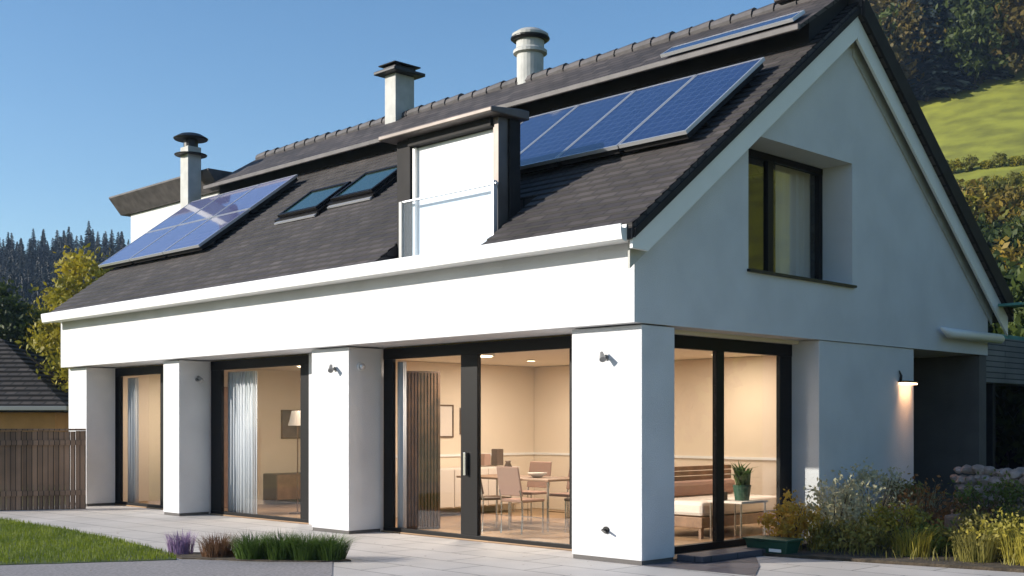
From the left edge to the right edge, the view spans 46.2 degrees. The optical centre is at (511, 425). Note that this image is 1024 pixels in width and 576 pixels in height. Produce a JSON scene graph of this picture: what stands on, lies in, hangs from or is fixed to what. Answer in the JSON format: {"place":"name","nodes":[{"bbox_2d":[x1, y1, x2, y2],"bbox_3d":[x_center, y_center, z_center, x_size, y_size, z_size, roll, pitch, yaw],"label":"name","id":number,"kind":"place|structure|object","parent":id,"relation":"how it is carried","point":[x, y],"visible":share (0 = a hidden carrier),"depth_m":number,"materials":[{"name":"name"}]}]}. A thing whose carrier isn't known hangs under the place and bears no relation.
{"place":"outdoors","nodes":[
{"label":"outdoors","id":0,"kind":"place"},
{"bbox_2d":[0,517,177,564],"bbox_3d":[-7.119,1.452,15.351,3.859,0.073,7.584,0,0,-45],"label":"grass","id":1,"kind":"structure","parent":0,"point":[4,541],"depth_m":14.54,"materials":[{"name":"plant"}]},
{"bbox_2d":[0,560,331,575],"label":"path","id":2,"kind":"structure","parent":0,"point":[195,568],"depth_m":12.55,"materials":[{"name":"concrete"}]},
{"bbox_2d":[224,387,227,507],"bbox_3d":[-5.312,0.390,21.725,0.900,2.180,0.340,0,0,-45],"label":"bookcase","id":3,"kind":"object","parent":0,"point":[225,447],"depth_m":21.64,"materials":[{"name":"brown wood"}]},
{"bbox_2d":[0,0,773,253],"label":"sky","id":4,"kind":"structure","parent":0,"point":[95,95],"materials":[{"name":"blue"}]},
{"bbox_2d":[0,505,1023,575],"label":"patio","id":5,"kind":"structure","parent":0,"point":[382,554],"depth_m":13.96,"materials":[{"name":"concrete"}]},
{"bbox_2d":[0,429,85,510],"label":"timber fence","id":6,"kind":"object","parent":5,"relation":"on","point":[38,492],"visible":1,"depth_m":21.38,"materials":[{"name":"brown wood"}]},
{"bbox_2d":[160,552,345,561],"bbox_3d":[-3.030,1.507,13.511,2.479,0.050,0.566,0,0,17],"label":"tuft bed","id":7,"kind":"object","parent":5,"relation":"on","point":[194,556],"visible":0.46,"depth_m":13.37,"materials":[{"name":"soil"}]},
{"bbox_2d":[163,530,199,554],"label":"lavender plant","id":8,"kind":"object","parent":7,"relation":"on","point":[181,546],"visible":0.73,"depth_m":13.83,"materials":[{"name":"plant"}]},
{"bbox_2d":[193,530,240,557],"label":"brown tuft","id":9,"kind":"object","parent":7,"relation":"on","point":[218,548],"visible":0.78,"depth_m":13.51,"materials":[{"name":"plant"}]},
{"bbox_2d":[224,528,284,559],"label":"grass clump","id":10,"kind":"object","parent":7,"relation":"on","point":[246,548],"visible":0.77,"depth_m":13.28,"materials":[{"name":"plant"}]},
{"bbox_2d":[252,529,322,559],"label":"grass clump","id":11,"kind":"object","parent":7,"relation":"on","point":[274,549],"visible":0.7,"depth_m":13.23,"materials":[{"name":"plant"}]},
{"bbox_2d":[277,529,338,560],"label":"grass clump","id":12,"kind":"object","parent":7,"relation":"on","point":[303,550],"visible":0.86,"depth_m":13.18,"materials":[{"name":"plant"}]},
{"bbox_2d":[302,530,361,560],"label":"grass clump","id":13,"kind":"object","parent":7,"relation":"on","point":[338,550],"visible":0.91,"depth_m":13.20,"materials":[{"name":"plant"}]},
{"bbox_2d":[22,43,1023,523],"bbox_3d":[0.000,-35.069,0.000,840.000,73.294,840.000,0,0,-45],"label":"ground","id":14,"kind":"structure","parent":0,"point":[984,121],"depth_m":104.26,"materials":[{"name":"green plant"}]},
{"bbox_2d":[0,277,45,356],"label":"garden tree","id":15,"kind":"object","parent":14,"relation":"on","point":[5,293],"visible":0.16,"depth_m":35.70,"materials":[{"name":"green plant"}]},
{"bbox_2d":[24,241,36,286],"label":"conifer tree","id":16,"kind":"object","parent":14,"relation":"on","point":[30,265],"visible":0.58,"depth_m":193.30,"materials":[{"name":"green plant"}]},
{"bbox_2d":[0,339,68,484],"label":"outbuilding","id":17,"kind":"structure","parent":14,"relation":"on","point":[29,399],"depth_m":30.70,"materials":[{"name":"tile"}]},
{"bbox_2d":[0,295,68,407],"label":"garden tree","id":18,"kind":"object","parent":14,"relation":"on","point":[22,324],"visible":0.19,"depth_m":35.27,"materials":[{"name":"green plant"}]},
{"bbox_2d":[14,300,68,409],"bbox_3d":[-13.932,-1.068,36.865,4.196,5.865,4.059,0,0,-45],"label":"garden tree","id":19,"kind":"object","parent":14,"relation":"on","point":[43,310],"visible":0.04,"depth_m":35.91,"materials":[{"name":"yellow plant"}]},
{"bbox_2d":[39,229,49,270],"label":"conifer tree","id":20,"kind":"object","parent":14,"relation":"on","point":[43,248],"visible":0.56,"depth_m":218.98,"materials":[{"name":"green plant"}]},
{"bbox_2d":[39,260,52,305],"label":"conifer tree","id":21,"kind":"object","parent":14,"relation":"on","point":[47,277],"visible":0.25,"depth_m":151.69,"materials":[{"name":"green plant"}]},
{"bbox_2d":[14,242,114,392],"bbox_3d":[-11.584,-1.582,33.068,4.187,6.896,4.004,0,0,-45],"label":"garden tree","id":22,"kind":"object","parent":14,"relation":"on","point":[57,296],"visible":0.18,"depth_m":32.32,"materials":[{"name":"green plant"}]},
{"bbox_2d":[41,0,1023,564],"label":"house","id":23,"kind":"structure","parent":14,"relation":"on","point":[793,240],"depth_m":16.44,"materials":[{"name":"paint"}]},
{"bbox_2d":[128,378,138,502],"bbox_3d":[-7.142,0.280,22.600,0.063,2.360,0.356,0,0,-45],"label":"curtain","id":24,"kind":"object","parent":23,"relation":"hanging from","point":[133,439],"visible":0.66,"depth_m":22.54,"materials":[{"name":"white fabric"}]},
{"bbox_2d":[98,226,175,269],"bbox_3d":[-7.266,-3.443,23.412,1.255,0.155,1.265,0,37,45],"label":"solar panel","id":25,"kind":"object","parent":23,"relation":"attached to","point":[123,256],"visible":0.81,"depth_m":23.32,"materials":[{"name":"blue glass"}]},
{"bbox_2d":[115,365,162,507],"bbox_3d":[-6.848,0.201,22.114,0.070,2.561,1.950,0,0,-45],"label":"glazed door","id":26,"kind":"structure","parent":23,"relation":"in","point":[147,370],"depth_m":22.62,"materials":[{"name":"black"}]},
{"bbox_2d":[129,217,211,262],"bbox_3d":[-6.371,-3.443,22.504,1.255,0.155,1.265,0,37,45],"label":"solar panel","id":27,"kind":"object","parent":23,"relation":"attached to","point":[157,247],"visible":0.82,"depth_m":22.41,"materials":[{"name":"blue glass"}]},
{"bbox_2d":[147,193,223,232],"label":"solar panel","id":28,"kind":"object","parent":23,"relation":"attached to","point":[187,211],"visible":0.7,"depth_m":24.10,"materials":[{"name":"blue glass"}]},
{"bbox_2d":[162,209,249,256],"bbox_3d":[-5.476,-3.443,21.596,1.255,0.155,1.265,0,37,45],"label":"solar panel","id":29,"kind":"object","parent":23,"relation":"attached to","point":[210,231],"visible":1,"depth_m":21.39,"materials":[{"name":"blue glass"}]},
{"bbox_2d":[179,184,258,224],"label":"solar panel","id":30,"kind":"object","parent":23,"relation":"attached to","point":[218,205],"visible":0.67,"depth_m":23.19,"materials":[{"name":"blue glass"}]},
{"bbox_2d":[228,371,256,513],"bbox_3d":[-4.494,0.280,19.944,0.065,2.360,0.855,0,0,-45],"label":"curtain","id":31,"kind":"object","parent":23,"relation":"hanging from","point":[242,441],"visible":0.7,"depth_m":19.91,"materials":[{"name":"white fabric"}]},
{"bbox_2d":[213,174,297,216],"bbox_3d":[-4.742,-4.210,22.319,1.255,0.155,1.265,0,37,45],"label":"solar panel","id":32,"kind":"object","parent":23,"relation":"attached to","point":[257,197],"visible":0.87,"depth_m":22.13,"materials":[{"name":"blue glass"}]},
{"bbox_2d":[211,355,308,522],"bbox_3d":[-4.064,0.201,19.291,0.070,2.561,2.860,0,0,-45],"label":"glazed door","id":33,"kind":"structure","parent":23,"relation":"in","point":[217,367],"depth_m":19.54,"materials":[{"name":"black"}]},
{"bbox_2d":[263,472,299,500],"bbox_3d":[-3.777,1.150,23.159,2.100,0.500,0.455,0,0,-45],"label":"cabinet","id":34,"kind":"object","parent":23,"relation":"attached to","point":[279,486],"visible":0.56,"depth_m":22.43,"materials":[{"name":"brown wood"}]},
{"bbox_2d":[281,410,299,438],"bbox_3d":[-4.112,-0.025,23.143,0.800,0.550,0.024,0,0,-45],"label":"wall picture","id":35,"kind":"object","parent":23,"relation":"attached to","point":[288,432],"depth_m":22.96,"materials":[{"name":"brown wood"}]},
{"bbox_2d":[288,411,299,513],"bbox_3d":[-3.612,0.616,20.214,0.320,1.731,0.320,0,0,-45],"label":"floor lamp","id":36,"kind":"object","parent":23,"relation":"on","point":[294,419],"visible":0.69,"depth_m":20.11,"materials":[{"name":"beige metal"}]},
{"bbox_2d":[398,361,406,527],"bbox_3d":[-1.551,0.280,16.886,0.061,2.360,0.146,0,0,-45],"label":"curtain","id":37,"kind":"object","parent":23,"relation":"hanging from","point":[402,444],"visible":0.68,"depth_m":16.84,"materials":[{"name":"white fabric"}]},
{"bbox_2d":[407,371,439,528],"bbox_3d":[-1.302,0.350,17.153,0.577,2.260,0.067,0,0,-20],"label":"slatted screen","id":38,"kind":"object","parent":23,"relation":"on","point":[423,449],"visible":0.81,"depth_m":17.14,"materials":[{"name":"brown wood"}]},
{"bbox_2d":[440,405,453,437],"bbox_3d":[-1.147,-0.075,20.028,0.450,0.550,0.024,0,0,-45],"label":"wall picture","id":39,"kind":"object","parent":23,"relation":"attached to","point":[446,421],"depth_m":20.08,"materials":[{"name":"paper"}]},
{"bbox_2d":[412,129,492,255],"bbox_3d":[-0.727,-2.877,15.145,0.090,1.495,1.550,0,0,-45],"label":"dormer door","id":40,"kind":"structure","parent":23,"relation":"in","point":[462,219],"depth_m":15.18,"materials":[{"name":"white"}]},
{"bbox_2d":[383,336,571,548],"bbox_3d":[-0.505,0.201,15.638,0.130,2.561,3.740,0,0,-45],"label":"glazed door","id":41,"kind":"structure","parent":23,"relation":"in","point":[470,353],"depth_m":15.70,"materials":[{"name":"black"}]},
{"bbox_2d":[440,466,519,511],"bbox_3d":[-0.824,1.091,20.021,2.300,0.782,0.450,0,0,-45],"label":"sideboard","id":42,"kind":"object","parent":23,"relation":"on","point":[450,489],"visible":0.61,"depth_m":19.64,"materials":[{"name":"beige wood"}]},
{"bbox_2d":[492,449,502,464],"bbox_3d":[-0.250,0.540,20.614,0.150,0.280,0.150,0,0,-45],"label":"storage box","id":43,"kind":"object","parent":42,"relation":"on","point":[497,456],"visible":1,"depth_m":20.56,"materials":[{"name":"brown"}]},
{"bbox_2d":[481,480,510,530],"bbox_3d":[-0.349,1.022,17.130,0.528,0.920,0.440,0,0,-27],"label":"dining chair","id":44,"kind":"object","parent":23,"relation":"on","point":[493,497],"visible":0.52,"depth_m":17.05,"materials":[{"name":"brown leather"}]},
{"bbox_2d":[456,474,568,531],"bbox_3d":[0.135,1.116,17.589,0.850,0.732,1.900,0,0,-45],"label":"dining table","id":45,"kind":"object","parent":23,"relation":"on","point":[547,479],"visible":0.44,"depth_m":17.01,"materials":[{"name":"brown wood"}]},
{"bbox_2d":[496,466,544,534],"bbox_3d":[0.115,1.022,16.586,0.528,0.920,0.440,0,0,-45],"label":"dining chair","id":46,"kind":"object","parent":23,"relation":"on","point":[509,481],"visible":1,"depth_m":16.45,"materials":[{"name":"brown fabric"}]},
{"bbox_2d":[510,461,551,522],"bbox_3d":[0.293,1.022,18.523,0.440,0.920,0.528,0,0,40],"label":"dining chair","id":47,"kind":"object","parent":23,"relation":"on","point":[535,466],"visible":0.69,"depth_m":18.60,"materials":[{"name":"brown fabric"}]},
{"bbox_2d":[520,105,577,152],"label":"solar panel","id":48,"kind":"object","parent":23,"relation":"attached to","point":[533,128],"visible":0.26,"depth_m":17.00,"materials":[{"name":"blue glass"}]},
{"bbox_2d":[549,473,568,525],"bbox_3d":[0.858,1.022,17.951,0.528,0.920,0.440,0,0,-45],"label":"dining chair","id":49,"kind":"object","parent":23,"relation":"on","point":[565,494],"visible":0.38,"depth_m":17.75,"materials":[{"name":"wood"}]},
{"bbox_2d":[520,90,634,173],"bbox_3d":[0.782,-3.903,16.127,1.010,0.155,1.980,0,37,45],"label":"solar panel","id":50,"kind":"object","parent":23,"relation":"attached to","point":[552,144],"visible":0.74,"depth_m":16.03,"materials":[{"name":"blue glass"}]},
{"bbox_2d":[556,74,696,164],"bbox_3d":[1.505,-3.903,15.394,1.010,0.155,1.980,0,37,45],"label":"solar panel","id":51,"kind":"object","parent":23,"relation":"attached to","point":[610,132],"visible":0.84,"depth_m":15.25,"materials":[{"name":"blue glass"}]},
{"bbox_2d":[618,57,764,151],"bbox_3d":[2.228,-3.903,14.660,1.010,0.155,1.980,0,37,45],"label":"solar panel","id":52,"kind":"object","parent":23,"relation":"attached to","point":[690,108],"visible":1,"depth_m":14.48,"materials":[{"name":"blue glass"}]},
{"bbox_2d":[674,465,775,538],"bbox_3d":[2.852,1.031,16.756,2.150,0.902,1.100,0,0,-45],"label":"daybed","id":53,"kind":"object","parent":23,"relation":"on","point":[692,509],"visible":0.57,"depth_m":16.55,"materials":[{"name":"fabric"}]},
{"bbox_2d":[660,10,804,57],"bbox_3d":[2.880,-5.169,15.872,2.100,0.045,0.320,0,32,45],"label":"solar panel","id":54,"kind":"object","parent":23,"relation":"attached to","point":[756,27],"visible":1,"depth_m":15.75,"materials":[{"name":"blue glass"}]},
{"bbox_2d":[674,335,791,553],"bbox_3d":[2.614,0.201,14.651,2.875,2.561,0.095,0,0,-45],"label":"corner window","id":55,"kind":"structure","parent":23,"relation":"in","point":[783,352],"depth_m":14.63,"materials":[{"name":"black"}]},
{"bbox_2d":[708,498,767,539],"bbox_3d":[2.943,1.226,15.631,0.600,0.512,0.530,0,0,-45],"label":"side table","id":56,"kind":"object","parent":23,"relation":"on","point":[734,501],"visible":0.84,"depth_m":15.58,"materials":[{"name":"beige wood"}]},
{"bbox_2d":[724,461,758,500],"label":"house plant","id":57,"kind":"object","parent":56,"relation":"on","point":[742,485],"visible":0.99,"depth_m":15.47,"materials":[{"name":"plant"}]},
{"bbox_2d":[748,148,822,279],"bbox_3d":[3.323,-2.665,15.402,2.390,1.600,0.078,0,0,-45],"label":"window frame","id":58,"kind":"structure","parent":23,"relation":"in","point":[769,160],"depth_m":15.38,"materials":[{"name":"black"}]},
{"bbox_2d":[763,530,1023,572],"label":"planting bed","id":59,"kind":"object","parent":14,"relation":"on","point":[804,553],"visible":0.25,"depth_m":13.27,"materials":[{"name":"soil"}]},
{"bbox_2d":[742,535,803,553],"bbox_3d":[3.033,1.397,13.958,0.340,0.185,0.620,0,0,-45],"label":"planter trough","id":60,"kind":"object","parent":59,"relation":"on","point":[778,545],"visible":0.87,"depth_m":13.82,"materials":[{"name":"green plastic"}]},
{"bbox_2d":[757,489,825,546],"bbox_3d":[3.370,1.115,14.340,0.819,0.757,0.771,0,0,-45],"label":"garden bush","id":61,"kind":"object","parent":59,"relation":"on","point":[791,525],"visible":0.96,"depth_m":14.28,"materials":[{"name":"green plant"}]},
{"bbox_2d":[791,464,877,541],"bbox_3d":[4.044,0.979,14.782,1.162,1.030,1.060,0,0,-45],"label":"garden bush","id":62,"kind":"object","parent":59,"relation":"on","point":[855,512],"visible":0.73,"depth_m":14.69,"materials":[{"name":"green plant"}]},
{"bbox_2d":[806,508,893,552],"bbox_3d":[3.976,1.304,14.111,1.141,0.646,1.070,0,0,-45],"label":"garden bush","id":63,"kind":"object","parent":59,"relation":"on","point":[848,533],"visible":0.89,"depth_m":13.94,"materials":[{"name":"green plant"}]},
{"bbox_2d":[810,477,898,542],"bbox_3d":[4.270,1.040,15.164,1.386,0.860,1.533,0,0,28],"label":"shrub","id":64,"kind":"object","parent":59,"relation":"on","point":[849,498],"depth_m":15.05,"materials":[{"name":"plant"}]},
{"bbox_2d":[823,457,928,524],"bbox_3d":[4.629,0.977,15.382,1.421,1.153,1.072,0,0,-37],"label":"garden bush","id":65,"kind":"object","parent":59,"relation":"on","point":[865,478],"visible":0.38,"depth_m":15.34,"materials":[{"name":"green plant"}]},
{"bbox_2d":[862,499,933,548],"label":"garden bush","id":66,"kind":"object","parent":59,"relation":"on","point":[886,519],"visible":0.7,"depth_m":14.14,"materials":[{"name":"green plant"}]},
{"bbox_2d":[777,523,1021,565],"bbox_3d":[6.746,1.368,14.599,6.107,0.205,5.190,0,0,-45],"label":"ground cover","id":67,"kind":"object","parent":59,"relation":"on","point":[863,549],"visible":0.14,"depth_m":13.49,"materials":[{"name":"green plant"}]},
{"bbox_2d":[880,473,945,515],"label":"garden bush","id":68,"kind":"object","parent":59,"relation":"on","point":[919,484],"visible":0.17,"depth_m":16.02,"materials":[{"name":"green plant"}]},
{"bbox_2d":[879,482,957,532],"bbox_3d":[5.351,1.077,15.644,1.429,0.786,1.299,0,0,-45],"label":"shrub","id":69,"kind":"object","parent":59,"relation":"on","point":[920,503],"depth_m":15.50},
{"bbox_2d":[890,518,958,555],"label":"garden bush","id":70,"kind":"object","parent":59,"relation":"on","point":[939,539],"visible":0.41,"depth_m":13.63,"materials":[{"name":"green plant"}]},
{"bbox_2d":[880,474,970,528],"bbox_3d":[5.280,1.112,15.381,1.155,1.003,1.112,0,0,24],"label":"garden bush","id":71,"kind":"object","parent":59,"relation":"on","point":[936,514],"visible":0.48,"depth_m":15.20,"materials":[{"name":"green plant"}]},
{"bbox_2d":[944,513,983,539],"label":"stone block","id":72,"kind":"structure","parent":59,"relation":"on","point":[948,518],"depth_m":14.48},
{"bbox_2d":[929,505,1010,550],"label":"garden bush","id":73,"kind":"object","parent":59,"relation":"on","point":[973,519],"visible":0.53,"depth_m":13.50,"materials":[{"name":"green plant"}]},
{"bbox_2d":[942,493,1011,522],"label":"shrub","id":74,"kind":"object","parent":59,"relation":"on","point":[984,510],"depth_m":15.10,"materials":[{"name":"plant"}]},
{"bbox_2d":[942,525,1015,562],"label":"ornamental grass","id":75,"kind":"object","parent":59,"relation":"on","point":[982,551],"depth_m":12.93,"materials":[{"name":"green plant"}]},
{"bbox_2d":[942,469,1023,525],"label":"garden bush","id":76,"kind":"object","parent":59,"relation":"on","point":[1015,495],"visible":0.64,"depth_m":15.54,"materials":[{"name":"green plant"}]},
{"bbox_2d":[948,507,1023,558],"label":"garden bush","id":77,"kind":"object","parent":59,"relation":"on","point":[1000,525],"visible":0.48,"depth_m":13.12,"materials":[{"name":"green plant"}]},
{"bbox_2d":[989,498,1023,528],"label":"garden bush","id":78,"kind":"object","parent":59,"relation":"on","point":[1021,513],"visible":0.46,"depth_m":14.61,"materials":[{"name":"green plant"}]},
{"bbox_2d":[991,521,1023,565],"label":"ornamental grass","id":79,"kind":"object","parent":59,"relation":"on","point":[1019,551],"depth_m":12.72,"materials":[{"name":"yellow plant"}]},
{"bbox_2d":[868,0,918,21],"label":"hillside tree","id":80,"kind":"object","parent":14,"relation":"on","point":[879,6],"visible":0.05,"depth_m":118.81,"materials":[{"name":"green plant"}]},
{"bbox_2d":[875,3,921,62],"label":"hillside tree","id":81,"kind":"object","parent":14,"relation":"on","point":[888,12],"visible":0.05,"depth_m":116.05,"materials":[{"name":"green plant"}]},
{"bbox_2d":[878,12,920,82],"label":"hillside tree","id":82,"kind":"object","parent":14,"relation":"on","point":[901,47],"visible":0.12,"depth_m":114.28,"materials":[{"name":"green plant"}]},
{"bbox_2d":[881,17,924,84],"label":"hillside tree","id":83,"kind":"object","parent":14,"relation":"on","point":[898,52],"visible":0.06,"depth_m":114.03,"materials":[{"name":"green plant"}]},
{"bbox_2d":[887,1,942,62],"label":"hillside tree","id":84,"kind":"object","parent":14,"relation":"on","point":[906,37],"visible":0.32,"depth_m":114.81,"materials":[{"name":"green plant"}]},
{"bbox_2d":[890,0,958,48],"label":"hillside tree","id":85,"kind":"object","parent":14,"relation":"on","point":[910,4],"visible":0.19,"depth_m":115.20,"materials":[{"name":"green plant"}]},
{"bbox_2d":[905,0,959,101],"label":"conifer tree","id":86,"kind":"object","parent":14,"relation":"on","point":[926,90],"visible":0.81,"depth_m":114.15,"materials":[{"name":"green plant"}]},
{"bbox_2d":[913,0,973,56],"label":"hillside tree","id":87,"kind":"object","parent":14,"relation":"on","point":[946,5],"visible":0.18,"depth_m":114.38,"materials":[{"name":"green plant"}]},
{"bbox_2d":[923,0,979,96],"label":"conifer tree","id":88,"kind":"object","parent":14,"relation":"on","point":[957,83],"visible":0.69,"depth_m":113.85,"materials":[{"name":"green plant"}]},
{"bbox_2d":[961,154,978,170],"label":"bush","id":89,"kind":"object","parent":14,"relation":"on","point":[970,160],"visible":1,"depth_m":90.43,"materials":[{"name":"green plant"}]},
{"bbox_2d":[932,0,1020,83],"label":"hillside tree","id":90,"kind":"object","parent":14,"relation":"on","point":[988,13],"visible":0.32,"depth_m":112.26,"materials":[{"name":"green plant"}]},
{"bbox_2d":[936,1,1018,89],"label":"hillside tree","id":91,"kind":"object","parent":14,"relation":"on","point":[956,39],"visible":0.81,"depth_m":112.44,"materials":[{"name":"green plant"}]},
{"bbox_2d":[958,177,998,211],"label":"slope bush","id":92,"kind":"object","parent":14,"relation":"on","point":[969,190],"visible":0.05,"depth_m":73.95,"materials":[{"name":"green plant"}]},
{"bbox_2d":[962,190,998,222],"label":"slope bush","id":93,"kind":"object","parent":14,"relation":"on","point":[974,206],"visible":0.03,"depth_m":71.96,"materials":[{"name":"green plant"}]},
{"bbox_2d":[962,1,1014,81],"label":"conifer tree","id":94,"kind":"object","parent":14,"relation":"on","point":[998,74],"visible":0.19,"depth_m":113.77,"materials":[{"name":"green plant"}]},
{"bbox_2d":[965,182,1023,228],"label":"slope bush","id":95,"kind":"object","parent":14,"relation":"on","point":[1000,199],"visible":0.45,"depth_m":70.96,"materials":[{"name":"green plant"}]},
{"bbox_2d":[989,152,1008,168],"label":"bush","id":96,"kind":"object","parent":14,"relation":"on","point":[998,158],"visible":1,"depth_m":89.70,"materials":[{"name":"green plant"}]},
{"bbox_2d":[975,212,1023,264],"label":"slope bush","id":97,"kind":"object","parent":14,"relation":"on","point":[990,236],"visible":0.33,"depth_m":65.36,"materials":[{"name":"green plant"}]},
{"bbox_2d":[976,0,1023,73],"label":"hillside tree","id":98,"kind":"object","parent":14,"relation":"on","point":[1014,23],"visible":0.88,"depth_m":110.99,"materials":[{"name":"green plant"}]},
{"bbox_2d":[976,174,1023,216],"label":"slope bush","id":99,"kind":"object","parent":14,"relation":"on","point":[1002,184],"visible":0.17,"depth_m":73.76,"materials":[{"name":"green plant"}]},
{"bbox_2d":[988,263,1023,459],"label":"hedge tree","id":100,"kind":"object","parent":14,"relation":"on","point":[1007,276],"depth_m":32.92,"materials":[{"name":"green plant"}]},
{"bbox_2d":[991,236,1023,271],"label":"slope bush","id":101,"kind":"object","parent":14,"relation":"on","point":[1004,250],"visible":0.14,"depth_m":60.01,"materials":[{"name":"yellow plant"}]},
{"bbox_2d":[992,268,1023,441],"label":"hedge tree","id":102,"kind":"object","parent":14,"relation":"on","point":[1010,402],"visible":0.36,"depth_m":28.94,"materials":[{"name":"green plant"}]},
{"bbox_2d":[993,249,1023,283],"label":"slope bush","id":103,"kind":"object","parent":14,"relation":"on","point":[1011,264],"depth_m":56.08,"materials":[{"name":"green plant"}]},
{"bbox_2d":[998,201,1023,240],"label":"slope bush","id":104,"kind":"object","parent":14,"relation":"on","point":[1011,217],"visible":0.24,"depth_m":68.53,"materials":[{"name":"green plant"}]},
{"bbox_2d":[644,556,759,575],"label":"slate paving","id":105,"kind":"structure","parent":0,"point":[750,566],"depth_m":12.72,"materials":[{"name":"stone"}]},
{"bbox_2d":[803,512,847,549],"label":"bed grass","id":106,"kind":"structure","parent":0,"point":[825,542],"depth_m":14.28,"materials":[{"name":"green plant"}]},
{"bbox_2d":[882,521,939,556],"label":"ornamental grass","id":107,"kind":"object","parent":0,"point":[910,548],"depth_m":13.49,"materials":[{"name":"green plant"}]},
{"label":"carport floor","id":108,"kind":"structure","parent":0,"visible":0},
{"bbox_2d":[986,333,1023,476],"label":"carport","id":109,"kind":"object","parent":108,"relation":"on","point":[1005,363],"visible":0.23,"depth_m":26.05,"materials":[{"name":"black metal"}]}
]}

